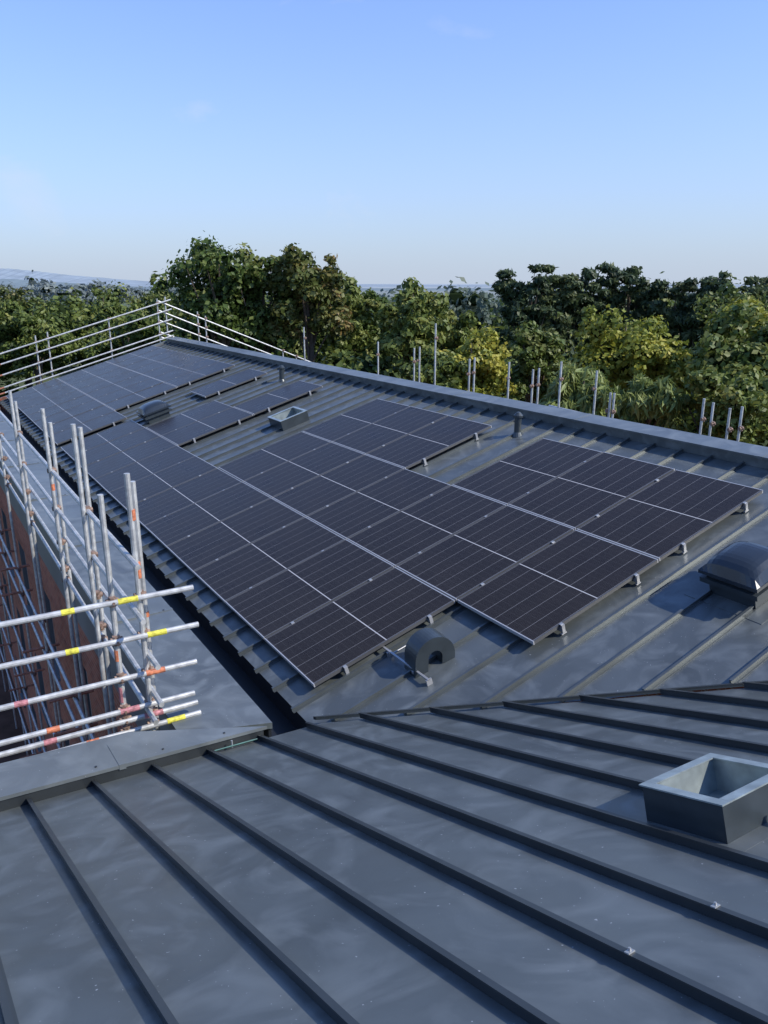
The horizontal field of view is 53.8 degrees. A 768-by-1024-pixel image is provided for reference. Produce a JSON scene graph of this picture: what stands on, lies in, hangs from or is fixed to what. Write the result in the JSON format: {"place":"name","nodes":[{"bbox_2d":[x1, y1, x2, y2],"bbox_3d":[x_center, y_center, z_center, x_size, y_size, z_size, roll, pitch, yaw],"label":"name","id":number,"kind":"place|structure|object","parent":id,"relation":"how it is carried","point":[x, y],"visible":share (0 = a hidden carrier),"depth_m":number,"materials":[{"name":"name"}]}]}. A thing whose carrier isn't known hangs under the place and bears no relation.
{"place":"outdoors","nodes":[
{"label":"outdoors","id":0,"kind":"place"},
{"bbox_2d":[0,642,33,762],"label":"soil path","id":1,"kind":"structure","parent":0,"point":[8,729],"depth_m":23.30,"materials":[{"name":"brown soil"}]},
{"bbox_2d":[0,390,200,758],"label":"scaffolding","id":2,"kind":"object","parent":1,"relation":"on","point":[148,671],"visible":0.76,"depth_m":7.53,"materials":[{"name":"metal"}]},
{"bbox_2d":[0,279,699,290],"bbox_3d":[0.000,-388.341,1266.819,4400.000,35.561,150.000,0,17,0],"label":"hills","id":3,"kind":"structure","parent":0,"point":[18,283],"depth_m":1302.68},
{"bbox_2d":[0,268,749,286],"bbox_3d":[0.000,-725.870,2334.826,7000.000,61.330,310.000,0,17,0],"label":"hills","id":4,"kind":"structure","parent":0,"point":[8,273],"depth_m":2402.80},
{"bbox_2d":[0,688,767,1023],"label":"roof slope","id":5,"kind":"structure","parent":0,"point":[200,956],"depth_m":3.36,"materials":[{"name":"metal"}]},
{"bbox_2d":[0,681,767,1023],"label":"roof seams","id":6,"kind":"object","parent":5,"relation":"on","point":[506,997],"visible":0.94,"depth_m":3.60,"materials":[{"name":"metal"}]},
{"bbox_2d":[313,680,767,719],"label":"valley flashing","id":7,"kind":"object","parent":5,"relation":"attached to","point":[616,694],"visible":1,"depth_m":6.31,"materials":[{"name":"metal"}]},
{"bbox_2d":[629,753,767,851],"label":"roof vent upstand","id":8,"kind":"object","parent":5,"relation":"on","point":[717,799],"visible":0.97,"depth_m":3.54,"materials":[{"name":"metal"}]},
{"bbox_2d":[0,284,767,647],"bbox_3d":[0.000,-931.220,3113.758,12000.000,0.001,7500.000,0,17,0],"label":"ground","id":9,"kind":"structure","parent":0,"point":[12,380],"depth_m":144.44,"materials":[{"name":"green plant"}]},
{"bbox_2d":[0,284,54,388],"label":"broadleaf tree","id":10,"kind":"object","parent":9,"relation":"on","point":[6,294],"visible":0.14,"depth_m":56.78,"materials":[{"name":"green plant"}]},
{"bbox_2d":[0,298,82,384],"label":"broadleaf tree","id":11,"kind":"object","parent":9,"relation":"on","point":[23,327],"visible":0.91,"depth_m":47.92,"materials":[{"name":"green plant"}]},
{"bbox_2d":[0,270,183,308],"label":"distant copse","id":12,"kind":"object","parent":9,"relation":"on","point":[44,286],"visible":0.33,"depth_m":349.55,"materials":[{"name":"green plant"}]},
{"bbox_2d":[70,280,143,360],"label":"broadleaf tree","id":13,"kind":"object","parent":9,"relation":"on","point":[112,305],"visible":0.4,"depth_m":53.00,"materials":[{"name":"green plant"}]},
{"bbox_2d":[83,309,151,364],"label":"broadleaf tree","id":14,"kind":"object","parent":9,"relation":"on","point":[99,349],"visible":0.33,"depth_m":44.79,"materials":[{"name":"green plant"}]},
{"bbox_2d":[124,288,179,318],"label":"broadleaf tree","id":15,"kind":"object","parent":9,"relation":"on","point":[151,298],"visible":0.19,"depth_m":55.41,"materials":[{"name":"green plant"}]},
{"bbox_2d":[0,297,310,394],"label":"scaffolding","id":16,"kind":"object","parent":9,"relation":"on","point":[166,321],"visible":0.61,"depth_m":27.42,"materials":[{"name":"metal"}]},
{"bbox_2d":[121,308,189,351],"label":"broadleaf tree","id":17,"kind":"object","parent":9,"relation":"on","point":[143,334],"visible":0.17,"depth_m":43.53,"materials":[{"name":"green plant"}]},
{"bbox_2d":[149,230,268,351],"bbox_3d":[-8.760,-6.426,39.731,5.905,15.630,6.648,0,17,0],"label":"maple tree","id":18,"kind":"object","parent":9,"relation":"on","point":[208,261],"visible":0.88,"depth_m":37.60,"materials":[{"name":"green plant"}]},
{"bbox_2d":[211,242,302,357],"bbox_3d":[-6.574,-6.508,40.851,5.240,15.134,5.112,0,17,0],"label":"maple tree","id":19,"kind":"object","parent":9,"relation":"on","point":[253,262],"visible":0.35,"depth_m":38.36,"materials":[{"name":"green plant"}]},
{"bbox_2d":[262,242,353,361],"bbox_3d":[-4.017,-6.206,39.982,5.058,15.066,4.478,0,17,0],"label":"maple tree","id":20,"kind":"object","parent":9,"relation":"on","point":[319,294],"visible":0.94,"depth_m":37.91,"materials":[{"name":"green plant"}]},
{"bbox_2d":[325,275,381,360],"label":"broadleaf tree","id":21,"kind":"object","parent":9,"relation":"on","point":[357,338],"visible":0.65,"depth_m":43.22,"materials":[{"name":"green plant"}]},
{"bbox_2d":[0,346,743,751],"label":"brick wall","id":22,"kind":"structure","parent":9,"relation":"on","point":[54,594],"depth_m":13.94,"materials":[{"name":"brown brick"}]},
{"bbox_2d":[0,415,272,736],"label":"parapet capping","id":23,"kind":"object","parent":22,"relation":"on","point":[223,698],"visible":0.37,"depth_m":8.07,"materials":[{"name":"metal"}]},
{"bbox_2d":[0,404,305,736],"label":"box gutter","id":24,"kind":"object","parent":22,"relation":"attached to","point":[275,707],"visible":0.38,"depth_m":8.80,"materials":[{"name":"black metal"}]},
{"bbox_2d":[1,343,767,723],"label":"roof slope","id":25,"kind":"structure","parent":22,"relation":"on","point":[733,651],"depth_m":7.29,"materials":[{"name":"metal"}]},
{"bbox_2d":[13,382,69,403],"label":"solar panel","id":26,"kind":"object","parent":25,"relation":"on","point":[39,393],"visible":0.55,"depth_m":24.21,"materials":[{"name":"black glass"}]},
{"bbox_2d":[17,386,76,409],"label":"solar panel","id":27,"kind":"object","parent":25,"relation":"on","point":[44,398],"visible":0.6,"depth_m":23.26,"materials":[{"name":"black glass"}]},
{"bbox_2d":[21,390,85,415],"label":"solar panel","id":28,"kind":"object","parent":25,"relation":"on","point":[53,402],"visible":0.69,"depth_m":22.32,"materials":[{"name":"black glass"}]},
{"bbox_2d":[27,395,94,422],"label":"solar panel","id":29,"kind":"object","parent":25,"relation":"on","point":[50,411],"visible":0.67,"depth_m":21.39,"materials":[{"name":"black glass"}]},
{"bbox_2d":[34,400,103,428],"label":"solar panel","id":30,"kind":"object","parent":25,"relation":"on","point":[73,411],"visible":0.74,"depth_m":20.46,"materials":[{"name":"black glass"}]},
{"bbox_2d":[41,405,113,436],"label":"solar panel","id":31,"kind":"object","parent":25,"relation":"on","point":[82,418],"visible":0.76,"depth_m":19.55,"materials":[{"name":"black glass"}]},
{"bbox_2d":[49,411,126,444],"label":"solar panel","id":32,"kind":"object","parent":25,"relation":"on","point":[92,425],"visible":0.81,"depth_m":18.54,"materials":[{"name":"black glass"}]},
{"bbox_2d":[63,364,120,384],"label":"solar panel","id":33,"kind":"object","parent":25,"relation":"on","point":[89,375],"visible":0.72,"depth_m":25.01,"materials":[{"name":"black glass"}]},
{"bbox_2d":[70,367,130,389],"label":"solar panel","id":34,"kind":"object","parent":25,"relation":"on","point":[98,378],"visible":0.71,"depth_m":24.07,"materials":[{"name":"black glass"}]},
{"bbox_2d":[61,420,144,457],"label":"solar panel","id":35,"kind":"object","parent":25,"relation":"on","point":[111,434],"visible":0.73,"depth_m":17.29,"materials":[{"name":"black glass"}]},
{"bbox_2d":[78,371,139,393],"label":"solar panel","id":36,"kind":"object","parent":25,"relation":"on","point":[106,382],"visible":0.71,"depth_m":23.12,"materials":[{"name":"black glass"}]},
{"bbox_2d":[71,428,159,467],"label":"solar panel","id":37,"kind":"object","parent":25,"relation":"on","point":[116,446],"visible":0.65,"depth_m":16.36,"materials":[{"name":"black glass"}]},
{"bbox_2d":[86,374,150,398],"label":"solar panel","id":38,"kind":"object","parent":25,"relation":"on","point":[116,386],"visible":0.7,"depth_m":22.19,"materials":[{"name":"black glass"}]},
{"bbox_2d":[95,378,162,403],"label":"solar panel","id":39,"kind":"object","parent":25,"relation":"on","point":[127,391],"visible":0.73,"depth_m":21.25,"materials":[{"name":"black glass"}]},
{"bbox_2d":[87,436,176,479],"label":"solar panel","id":40,"kind":"object","parent":25,"relation":"on","point":[114,462],"visible":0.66,"depth_m":15.40,"materials":[{"name":"black glass"}]},
{"bbox_2d":[104,382,176,410],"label":"solar panel","id":41,"kind":"object","parent":25,"relation":"on","point":[137,397],"visible":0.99,"depth_m":20.25,"materials":[{"name":"black glass"}]},
{"bbox_2d":[114,348,169,366],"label":"solar panel","id":42,"kind":"object","parent":25,"relation":"on","point":[141,357],"visible":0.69,"depth_m":25.71,"materials":[{"name":"black glass"}]},
{"bbox_2d":[95,446,194,492],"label":"solar panel","id":43,"kind":"object","parent":25,"relation":"on","point":[142,468],"visible":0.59,"depth_m":14.49,"materials":[{"name":"black glass"}]},
{"bbox_2d":[122,350,180,370],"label":"solar panel","id":44,"kind":"object","parent":25,"relation":"on","point":[147,361],"visible":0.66,"depth_m":24.78,"materials":[{"name":"black glass"}]},
{"bbox_2d":[136,400,178,427],"bbox_3d":[-5.427,-2.379,18.067,0.859,0.565,0.891,-10,20,-31],"label":"roof dome vent","id":45,"kind":"object","parent":25,"relation":"on","point":[153,412],"visible":0.99,"depth_m":17.82,"materials":[{"name":"clear plastic"}]},
{"bbox_2d":[132,353,192,373],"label":"solar panel","id":46,"kind":"object","parent":25,"relation":"on","point":[160,363],"visible":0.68,"depth_m":23.85,"materials":[{"name":"black glass"}]},
{"bbox_2d":[109,456,216,507],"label":"solar panel","id":47,"kind":"object","parent":25,"relation":"on","point":[151,485],"visible":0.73,"depth_m":13.55,"materials":[{"name":"black glass"}]},
{"bbox_2d":[142,355,204,377],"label":"solar panel","id":48,"kind":"object","parent":25,"relation":"on","point":[172,366],"visible":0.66,"depth_m":22.91,"materials":[{"name":"black glass"}]},
{"bbox_2d":[125,468,241,525],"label":"solar panel","id":49,"kind":"object","parent":25,"relation":"on","point":[178,497],"visible":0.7,"depth_m":12.60,"materials":[{"name":"black glass"}]},
{"bbox_2d":[153,358,219,381],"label":"solar panel","id":50,"kind":"object","parent":25,"relation":"on","point":[183,370],"visible":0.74,"depth_m":21.97,"materials":[{"name":"black glass"}]},
{"bbox_2d":[146,400,231,435],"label":"solar panel","id":51,"kind":"object","parent":25,"relation":"on","point":[163,427],"visible":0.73,"depth_m":17.05,"materials":[{"name":"black glass"}]},
{"bbox_2d":[164,362,234,387],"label":"solar panel","id":52,"kind":"object","parent":25,"relation":"on","point":[195,375],"visible":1,"depth_m":20.96,"materials":[{"name":"black glass"}]},
{"bbox_2d":[161,407,252,445],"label":"solar panel","id":53,"kind":"object","parent":25,"relation":"on","point":[192,432],"visible":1,"depth_m":16.06,"materials":[{"name":"black glass"}]},
{"bbox_2d":[144,482,270,547],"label":"solar panel","id":54,"kind":"object","parent":25,"relation":"on","point":[181,524],"visible":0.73,"depth_m":11.65,"materials":[{"name":"black glass"}]},
{"bbox_2d":[190,369,266,397],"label":"solar panel","id":55,"kind":"object","parent":25,"relation":"on","point":[224,384],"visible":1,"depth_m":19.19,"materials":[{"name":"black glass"}]},
{"bbox_2d":[167,498,304,573],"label":"solar panel","id":56,"kind":"object","parent":25,"relation":"on","point":[210,544],"visible":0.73,"depth_m":10.72,"materials":[{"name":"black glass"}]},
{"bbox_2d":[193,517,344,603],"bbox_3d":[-1.484,0.611,9.834,1.722,0.107,1.176,-27,28,-24],"label":"solar panel","id":57,"kind":"object","parent":25,"relation":"on","point":[239,571],"visible":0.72,"depth_m":9.78,"materials":[{"name":"black glass"}]},
{"bbox_2d":[219,432,329,481],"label":"solar panel","id":58,"kind":"object","parent":25,"relation":"on","point":[253,464],"visible":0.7,"depth_m":13.30,"materials":[{"name":"black glass"}]},
{"bbox_2d":[234,380,321,414],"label":"solar panel","id":59,"kind":"object","parent":25,"relation":"on","point":[274,398],"visible":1,"depth_m":16.77,"materials":[{"name":"black glass"}]},
{"bbox_2d":[268,406,314,433],"bbox_3d":[-1.885,-1.866,15.183,0.751,0.396,0.780,-10,20,-31],"label":"roof vent upstand","id":60,"kind":"object","parent":25,"relation":"on","point":[288,419],"visible":1,"depth_m":15.01,"materials":[{"name":"metal"}]},
{"bbox_2d":[244,442,364,497],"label":"solar panel","id":61,"kind":"object","parent":25,"relation":"on","point":[292,473],"visible":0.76,"depth_m":12.37,"materials":[{"name":"black glass"}]},
{"bbox_2d":[225,539,393,639],"bbox_3d":[-0.869,0.891,8.899,1.722,0.107,1.176,-27,28,-24],"label":"solar panel","id":62,"kind":"object","parent":25,"relation":"on","point":[280,601],"visible":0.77,"depth_m":8.84,"materials":[{"name":"black glass"}]},
{"bbox_2d":[273,455,403,516],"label":"solar panel","id":63,"kind":"object","parent":25,"relation":"on","point":[313,495],"visible":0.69,"depth_m":11.43,"materials":[{"name":"black glass"}]},
{"bbox_2d":[303,399,409,441],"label":"solar panel","id":64,"kind":"object","parent":25,"relation":"on","point":[349,422],"visible":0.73,"depth_m":14.03,"materials":[{"name":"black glass"}]},
{"bbox_2d":[265,567,454,686],"bbox_3d":[-0.252,1.178,7.966,1.722,0.107,1.176,-27,27,-24],"label":"solar panel","id":65,"kind":"object","parent":25,"relation":"on","point":[343,633],"visible":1,"depth_m":7.88,"materials":[{"name":"black glass"}]},
{"bbox_2d":[307,469,449,539],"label":"solar panel","id":66,"kind":"object","parent":25,"relation":"on","point":[367,507],"visible":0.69,"depth_m":10.50,"materials":[{"name":"black glass"}]},
{"bbox_2d":[0,342,767,721],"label":"roof seams","id":67,"kind":"object","parent":25,"relation":"on","point":[676,666],"visible":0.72,"depth_m":9.02,"materials":[{"name":"grey metal"}]},
{"bbox_2d":[332,406,447,454],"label":"solar panel","id":68,"kind":"object","parent":25,"relation":"on","point":[365,440],"visible":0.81,"depth_m":13.08,"materials":[{"name":"black glass"}]},
{"bbox_2d":[347,485,505,567],"bbox_3d":[0.547,0.172,9.615,1.722,0.107,1.176,-27,28,-24],"label":"solar panel","id":69,"kind":"object","parent":25,"relation":"on","point":[402,536],"visible":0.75,"depth_m":9.56,"materials":[{"name":"black glass"}]},
{"bbox_2d":[366,415,491,468],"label":"solar panel","id":70,"kind":"object","parent":25,"relation":"on","point":[421,445],"visible":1,"depth_m":12.12,"materials":[{"name":"black glass"}]},
{"bbox_2d":[404,628,454,678],"bbox_3d":[0.434,1.333,7.179,0.425,0.412,0.220,-8,19,-25],"label":"gooseneck roof vent","id":71,"kind":"object","parent":25,"relation":"on","point":[423,644],"visible":0.99,"depth_m":7.07,"materials":[{"name":"metal"}]},
{"bbox_2d":[166,337,767,468],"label":"ridge capping","id":72,"kind":"object","parent":25,"relation":"on","point":[731,451],"visible":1,"depth_m":12.05,"materials":[{"name":"metal"}]},
{"bbox_2d":[396,505,573,601],"bbox_3d":[1.163,0.454,8.680,1.722,0.107,1.176,-27,27,-24],"label":"solar panel","id":73,"kind":"object","parent":25,"relation":"on","point":[465,561],"visible":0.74,"depth_m":8.62,"materials":[{"name":"black glass"}]},
{"bbox_2d":[453,438,601,504],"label":"solar panel","id":74,"kind":"object","parent":25,"relation":"on","point":[507,480],"visible":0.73,"depth_m":10.28,"materials":[{"name":"black glass"}]},
{"bbox_2d":[457,530,657,644],"bbox_3d":[1.780,0.739,7.747,1.722,0.107,1.176,-27,27,-24],"label":"solar panel","id":75,"kind":"object","parent":25,"relation":"on","point":[543,593],"visible":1,"depth_m":7.66,"materials":[{"name":"black glass"}]},
{"bbox_2d":[508,452,674,529],"bbox_3d":[2.578,-0.268,9.395,1.722,0.107,1.176,-27,28,-24],"label":"solar panel","id":76,"kind":"object","parent":25,"relation":"on","point":[575,498],"visible":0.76,"depth_m":9.33,"materials":[{"name":"black glass"}]},
{"bbox_2d":[576,470,762,560],"bbox_3d":[3.195,0.020,8.463,1.722,0.107,1.176,-27,27,-24],"label":"solar panel","id":77,"kind":"object","parent":25,"relation":"on","point":[666,515],"visible":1,"depth_m":8.38,"materials":[{"name":"black glass"}]},
{"bbox_2d":[684,541,767,624],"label":"roof dome vent","id":78,"kind":"object","parent":25,"relation":"on","point":[733,577],"visible":1,"depth_m":6.83,"materials":[{"name":"clear plastic"}]},
{"bbox_2d":[354,287,404,363],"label":"broadleaf tree","id":79,"kind":"object","parent":9,"relation":"on","point":[373,295],"visible":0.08,"depth_m":44.52,"materials":[{"name":"green plant"}]},
{"bbox_2d":[0,271,767,446],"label":"woodland","id":80,"kind":"object","parent":9,"relation":"on","point":[331,355],"visible":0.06,"depth_m":51.83,"materials":[{"name":"green plant"}]},
{"bbox_2d":[45,276,747,352],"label":"distant woodland","id":81,"kind":"object","parent":9,"relation":"on","point":[478,305],"visible":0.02,"depth_m":109.23,"materials":[{"name":"green plant"}]},
{"bbox_2d":[373,276,451,365],"bbox_3d":[1.353,-4.882,38.348,3.944,13.476,4.432,0,17,0],"label":"broadleaf tree","id":82,"kind":"object","parent":9,"relation":"on","point":[409,321],"visible":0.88,"depth_m":36.54,"materials":[{"name":"green plant"}]},
{"bbox_2d":[397,344,470,389],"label":"birch tree","id":83,"kind":"object","parent":9,"relation":"on","point":[446,364],"visible":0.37,"depth_m":28.20,"materials":[{"name":"green plant"}]},
{"bbox_2d":[429,306,478,359],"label":"broadleaf tree","id":84,"kind":"object","parent":9,"relation":"on","point":[463,327],"visible":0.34,"depth_m":38.45,"materials":[{"name":"green plant"}]},
{"bbox_2d":[438,322,518,397],"bbox_3d":[3.495,-1.669,30.796,3.657,11.713,3.591,0,17,0],"label":"birch tree","id":85,"kind":"object","parent":9,"relation":"on","point":[491,371],"visible":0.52,"depth_m":29.25,"materials":[{"name":"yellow plant"}]},
{"bbox_2d":[303,323,743,441],"bbox_3d":[0.857,0.564,22.303,0.103,11.970,22.900,-10,20,-31],"label":"scaffolding","id":86,"kind":"object","parent":9,"relation":"on","point":[613,411],"visible":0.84,"depth_m":16.47,"materials":[{"name":"metal"}]},
{"bbox_2d":[491,263,560,362],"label":"pine tree","id":87,"kind":"object","parent":9,"relation":"on","point":[540,312],"visible":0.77,"depth_m":45.61,"materials":[{"name":"green plant"}]},
{"bbox_2d":[501,320,570,403],"bbox_3d":[6.489,-2.487,33.588,3.314,11.660,3.189,0,17,0],"label":"broadleaf tree","id":88,"kind":"object","parent":9,"relation":"on","point":[530,347],"visible":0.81,"depth_m":32.16,"materials":[{"name":"green plant"}]},
{"bbox_2d":[526,273,584,355],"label":"pine tree","id":89,"kind":"object","parent":9,"relation":"on","point":[566,292],"visible":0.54,"depth_m":46.30,"materials":[{"name":"green plant"}]},
{"bbox_2d":[534,361,630,417],"bbox_3d":[5.856,0.832,23.804,2.767,10.985,3.097,10,20,30],"label":"willow shrub","id":90,"kind":"object","parent":9,"relation":"on","point":[577,392],"visible":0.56,"depth_m":22.14,"materials":[{"name":"green plant"}]},
{"bbox_2d":[559,261,623,367],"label":"pine tree","id":91,"kind":"object","parent":9,"relation":"on","point":[592,287],"visible":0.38,"depth_m":46.98,"materials":[{"name":"green plant"}]},
{"bbox_2d":[568,304,688,391],"bbox_3d":[8.967,-1.495,28.884,4.645,12.490,4.401,0,17,0],"label":"birch tree","id":92,"kind":"object","parent":9,"relation":"on","point":[604,353],"visible":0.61,"depth_m":26.84,"materials":[{"name":"green plant"}]},
{"bbox_2d":[601,265,661,346],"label":"pine tree","id":93,"kind":"object","parent":9,"relation":"on","point":[628,291],"visible":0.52,"depth_m":47.30,"materials":[{"name":"green plant"}]},
{"bbox_2d":[611,373,692,432],"bbox_3d":[7.648,1.134,23.269,2.550,10.719,2.822,0,17,0],"label":"willow shrub","id":94,"kind":"object","parent":9,"relation":"on","point":[647,401],"visible":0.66,"depth_m":21.38,"materials":[{"name":"green plant"}]},
{"bbox_2d":[608,335,705,394],"bbox_3d":[9.823,-0.669,28.007,3.650,11.433,3.372,0,17,0],"label":"birch tree","id":95,"kind":"object","parent":9,"relation":"on","point":[665,356],"visible":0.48,"depth_m":25.89,"materials":[{"name":"green plant"}]},
{"bbox_2d":[646,276,717,350],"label":"pine tree","id":96,"kind":"object","parent":9,"relation":"on","point":[672,315],"visible":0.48,"depth_m":45.70,"materials":[{"name":"green plant"}]},
{"bbox_2d":[673,270,744,353],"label":"pine tree","id":97,"kind":"object","parent":9,"relation":"on","point":[687,322],"visible":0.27,"depth_m":44.14,"materials":[{"name":"green plant"}]},
{"bbox_2d":[680,362,767,444],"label":"broadleaf tree","id":98,"kind":"object","parent":9,"relation":"on","point":[746,387],"visible":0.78,"depth_m":20.34,"materials":[{"name":"green plant"}]},
{"bbox_2d":[683,302,767,440],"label":"broadleaf tree","id":99,"kind":"object","parent":9,"relation":"on","point":[720,352],"visible":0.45,"depth_m":22.85,"materials":[{"name":"green plant"}]},
{"bbox_2d":[685,277,767,359],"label":"broadleaf tree","id":100,"kind":"object","parent":9,"relation":"on","point":[730,291],"visible":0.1,"depth_m":29.86,"materials":[{"name":"green plant"}]},
{"bbox_2d":[695,295,767,362],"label":"birch tree","id":101,"kind":"object","parent":9,"relation":"on","point":[757,303],"visible":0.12,"depth_m":24.80,"materials":[{"name":"green plant"}]},
{"bbox_2d":[738,275,767,300],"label":"pine tree","id":102,"kind":"object","parent":9,"relation":"on","point":[752,280],"visible":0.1,"depth_m":44.81,"materials":[{"name":"green plant"}]},
{"bbox_2d":[0,0,767,283],"label":"sky","id":103,"kind":"structure","parent":0,"point":[430,141],"materials":[{"name":"blue"}]},
{"bbox_3d":[-4.281,6.973,6.087,4.590,9.483,3.006,0,17,0],"label":"near brick wall","id":104,"kind":"object","parent":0,"visible":0},
{"bbox_2d":[0,726,266,811],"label":"parapet capping","id":105,"kind":"object","parent":104,"relation":"on","point":[50,774],"visible":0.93,"depth_m":5.72,"materials":[{"name":"metal"}]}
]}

